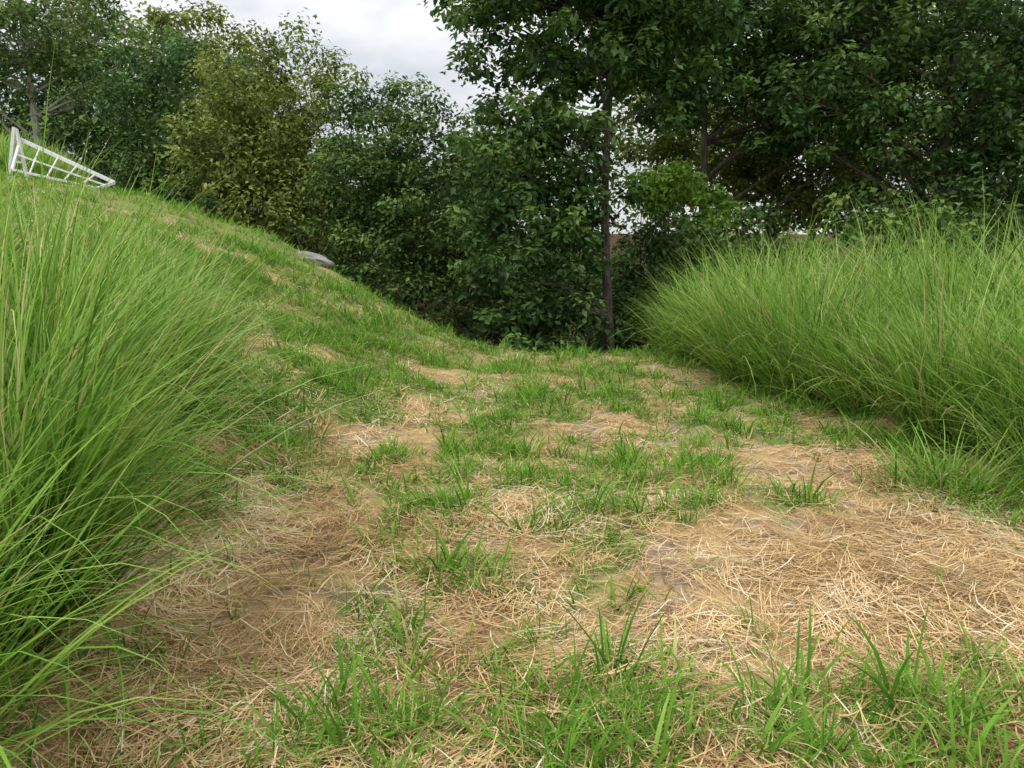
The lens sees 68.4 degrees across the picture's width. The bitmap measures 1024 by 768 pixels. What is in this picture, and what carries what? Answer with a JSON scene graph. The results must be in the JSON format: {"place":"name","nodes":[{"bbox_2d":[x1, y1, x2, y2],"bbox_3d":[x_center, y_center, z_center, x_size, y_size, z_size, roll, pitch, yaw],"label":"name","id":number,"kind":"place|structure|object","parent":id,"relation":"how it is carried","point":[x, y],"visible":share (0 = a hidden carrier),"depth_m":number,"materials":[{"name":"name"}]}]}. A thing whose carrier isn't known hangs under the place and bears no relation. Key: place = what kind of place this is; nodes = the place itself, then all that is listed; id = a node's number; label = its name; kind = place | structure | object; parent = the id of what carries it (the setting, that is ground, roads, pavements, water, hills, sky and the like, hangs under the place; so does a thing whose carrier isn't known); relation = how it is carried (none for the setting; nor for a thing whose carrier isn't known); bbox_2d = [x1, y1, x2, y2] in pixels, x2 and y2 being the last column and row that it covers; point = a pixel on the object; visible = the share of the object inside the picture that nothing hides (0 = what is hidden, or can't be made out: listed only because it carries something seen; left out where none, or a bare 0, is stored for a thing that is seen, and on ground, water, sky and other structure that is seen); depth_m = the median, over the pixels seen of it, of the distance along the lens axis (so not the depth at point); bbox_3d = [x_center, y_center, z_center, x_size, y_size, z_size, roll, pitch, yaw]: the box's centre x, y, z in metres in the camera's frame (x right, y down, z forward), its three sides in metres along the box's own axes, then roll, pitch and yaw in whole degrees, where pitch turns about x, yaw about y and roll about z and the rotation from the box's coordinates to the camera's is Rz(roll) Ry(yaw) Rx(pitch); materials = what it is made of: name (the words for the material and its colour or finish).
{"place":"outdoors","nodes":[
{"label":"outdoors","id":0,"kind":"place"},
{"bbox_2d":[0,0,1022,234],"label":"sky","id":1,"kind":"structure","parent":0,"point":[402,37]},
{"bbox_2d":[0,166,1023,767],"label":"short grass","id":2,"kind":"structure","parent":0,"point":[570,726],"depth_m":3.98,"materials":[{"name":"green plant"}]},
{"bbox_2d":[0,175,1023,767],"bbox_3d":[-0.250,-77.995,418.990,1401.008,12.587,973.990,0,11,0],"label":"ground","id":3,"kind":"structure","parent":0,"point":[682,585],"depth_m":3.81,"materials":[{"name":"beige plant"}]},
{"bbox_2d":[0,121,93,183],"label":"tall grass bank","id":4,"kind":"structure","parent":3,"relation":"on","point":[63,165],"depth_m":14.06,"materials":[{"name":"green plant"}]},
{"bbox_2d":[0,73,114,356],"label":"tall grass clump","id":5,"kind":"object","parent":3,"relation":"on","point":[31,209],"visible":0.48,"depth_m":3.25,"materials":[{"name":"green plant"}]},
{"bbox_2d":[8,127,115,189],"bbox_3d":[-7.491,-3.695,12.357,1.696,1.012,0.447,0,11,-2],"label":"white metal railing","id":6,"kind":"object","parent":3,"relation":"on","point":[19,140],"visible":0.77,"depth_m":12.40,"materials":[{"name":"metal"}]},
{"bbox_2d":[0,0,150,150],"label":"pale trunk tree","id":7,"kind":"object","parent":3,"relation":"on","point":[23,13],"visible":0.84,"depth_m":23.44,"materials":[{"name":"green plant"}]},
{"bbox_2d":[0,105,153,325],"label":"tall grass clump","id":8,"kind":"object","parent":3,"relation":"on","point":[19,239],"visible":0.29,"depth_m":4.66,"materials":[{"name":"green plant"}]},
{"bbox_2d":[5,177,242,309],"bbox_3d":[-3.295,-1.079,6.114,2.112,1.235,2.020,0,11,0],"label":"tall grass clump","id":9,"kind":"object","parent":3,"relation":"on","point":[97,234],"visible":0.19,"depth_m":6.03,"materials":[{"name":"green plant"}]},
{"bbox_2d":[0,69,271,203],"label":"broadleaf tree","id":10,"kind":"object","parent":3,"relation":"on","point":[9,125],"visible":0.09,"depth_m":28.11,"materials":[{"name":"green plant"}]},
{"bbox_2d":[1,0,304,136],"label":"broadleaf tree","id":11,"kind":"object","parent":3,"relation":"on","point":[155,20],"visible":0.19,"depth_m":33.05,"materials":[{"name":"green plant"}]},
{"bbox_2d":[0,337,309,767],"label":"tall grass clump","id":12,"kind":"object","parent":3,"relation":"on","point":[13,668],"visible":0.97,"depth_m":1.94,"materials":[{"name":"green plant"}]},
{"bbox_2d":[0,45,339,563],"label":"tall grass clump","id":13,"kind":"object","parent":3,"relation":"on","point":[37,258],"visible":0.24,"depth_m":3.48,"materials":[{"name":"green plant"}]},
{"bbox_2d":[1,161,346,429],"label":"tall grass clump","id":14,"kind":"object","parent":3,"relation":"on","point":[214,327],"visible":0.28,"depth_m":4.96,"materials":[{"name":"green plant"}]},
{"bbox_2d":[61,24,314,232],"bbox_3d":[-9.059,-6.405,21.965,7.031,8.028,5.571,0,11,0],"label":"broadleaf tree","id":15,"kind":"object","parent":3,"relation":"on","point":[179,54],"visible":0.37,"depth_m":20.95,"materials":[{"name":"green plant"}]},
{"bbox_2d":[0,128,417,767],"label":"tall grass clump","id":16,"kind":"object","parent":3,"relation":"on","point":[76,422],"visible":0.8,"depth_m":2.55,"materials":[{"name":"green plant"}]},
{"bbox_2d":[71,149,429,320],"bbox_3d":[-7.314,-3.241,18.997,12.268,5.616,3.942,6,12,28],"label":"shrub","id":17,"kind":"object","parent":3,"relation":"on","point":[147,181],"visible":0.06,"depth_m":20.08,"materials":[{"name":"green plant"}]},
{"bbox_2d":[153,7,391,269],"bbox_3d":[-5.863,-5.497,18.848,6.282,7.281,5.027,0,11,0],"label":"olive green tree","id":18,"kind":"object","parent":3,"relation":"on","point":[254,154],"visible":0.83,"depth_m":18.28,"materials":[{"name":"green plant"}]},
{"bbox_2d":[296,251,334,267],"bbox_3d":[-3.254,-2.044,12.450,0.664,0.231,0.464,15,7,-14],"label":"rock","id":19,"kind":"object","parent":3,"relation":"on","point":[321,260],"visible":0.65,"depth_m":12.32,"materials":[{"name":"grey stone"}]},
{"bbox_2d":[16,108,750,354],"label":"undergrowth","id":20,"kind":"object","parent":3,"relation":"on","point":[56,135],"visible":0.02,"depth_m":22.28,"materials":[{"name":"green plant"}]},
{"bbox_2d":[280,70,551,343],"bbox_3d":[-2.295,-3.709,17.579,5.878,6.874,4.814,4,11,19],"label":"broadleaf tree","id":21,"kind":"object","parent":3,"relation":"on","point":[390,177],"visible":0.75,"depth_m":16.67,"materials":[{"name":"green plant"}]},
{"bbox_2d":[0,47,1023,342],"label":"distant forest","id":22,"kind":"object","parent":3,"relation":"on","point":[74,115],"visible":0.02,"depth_m":32.68,"materials":[{"name":"green plant"}]},
{"bbox_2d":[488,330,640,355],"bbox_3d":[0.921,-0.248,13.278,3.641,1.395,2.288,0,11,0],"label":"shrub","id":23,"kind":"object","parent":3,"relation":"on","point":[538,343],"visible":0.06,"depth_m":12.87,"materials":[{"name":"green plant"}]},
{"bbox_2d":[454,155,686,350],"bbox_3d":[1.728,-2.272,19.677,7.358,7.235,3.502,3,11,17],"label":"shrub","id":24,"kind":"object","parent":3,"relation":"on","point":[580,278],"visible":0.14,"depth_m":19.20,"materials":[{"name":"green plant"}]},
{"bbox_2d":[416,0,772,354],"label":"broadleaf tree","id":25,"kind":"object","parent":3,"relation":"on","point":[641,32],"visible":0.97,"depth_m":12.89,"materials":[{"name":"green plant"}]},
{"bbox_2d":[580,218,755,352],"bbox_3d":[3.267,-1.376,16.378,3.738,4.392,2.479,0,11,0],"label":"shrub","id":26,"kind":"object","parent":3,"relation":"on","point":[629,277],"visible":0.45,"depth_m":15.99,"materials":[{"name":"green plant"}]},
{"bbox_2d":[621,150,746,350],"bbox_3d":[3.687,-2.187,16.419,2.677,5.580,1.481,5,12,26],"label":"bright green bush","id":27,"kind":"object","parent":3,"relation":"on","point":[659,185],"visible":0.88,"depth_m":15.88,"materials":[{"name":"green plant"}]},
{"bbox_2d":[580,0,971,275],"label":"broadleaf tree","id":28,"kind":"object","parent":3,"relation":"on","point":[758,64],"visible":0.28,"depth_m":15.66,"materials":[{"name":"green plant"}]},
{"bbox_2d":[540,0,1023,240],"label":"broadleaf tree","id":29,"kind":"object","parent":3,"relation":"on","point":[749,106],"visible":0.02,"depth_m":20.85,"materials":[{"name":"green plant"}]},
{"bbox_2d":[611,61,976,279],"bbox_3d":[7.065,-3.832,19.884,9.878,9.759,4.816,0,11,0],"label":"broadleaf tree","id":30,"kind":"object","parent":3,"relation":"on","point":[744,168],"visible":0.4,"depth_m":19.14,"materials":[{"name":"green plant"}]},
{"bbox_2d":[608,171,1023,519],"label":"tall grass row","id":31,"kind":"object","parent":3,"relation":"on","point":[933,359],"visible":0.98,"depth_m":6.70,"materials":[{"name":"green plant"}]},
{"bbox_2d":[667,176,1023,298],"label":"shrub","id":32,"kind":"object","parent":3,"relation":"on","point":[888,206],"visible":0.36,"depth_m":13.08,"materials":[{"name":"green plant"}]},
{"bbox_2d":[756,0,1023,261],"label":"broadleaf tree","id":33,"kind":"object","parent":3,"relation":"on","point":[862,114],"visible":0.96,"depth_m":13.54,"materials":[{"name":"green plant"}]},
{"bbox_2d":[912,0,1023,224],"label":"broadleaf tree","id":34,"kind":"object","parent":3,"relation":"on","point":[997,63],"visible":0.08,"depth_m":16.95,"materials":[{"name":"green plant"}]}
]}

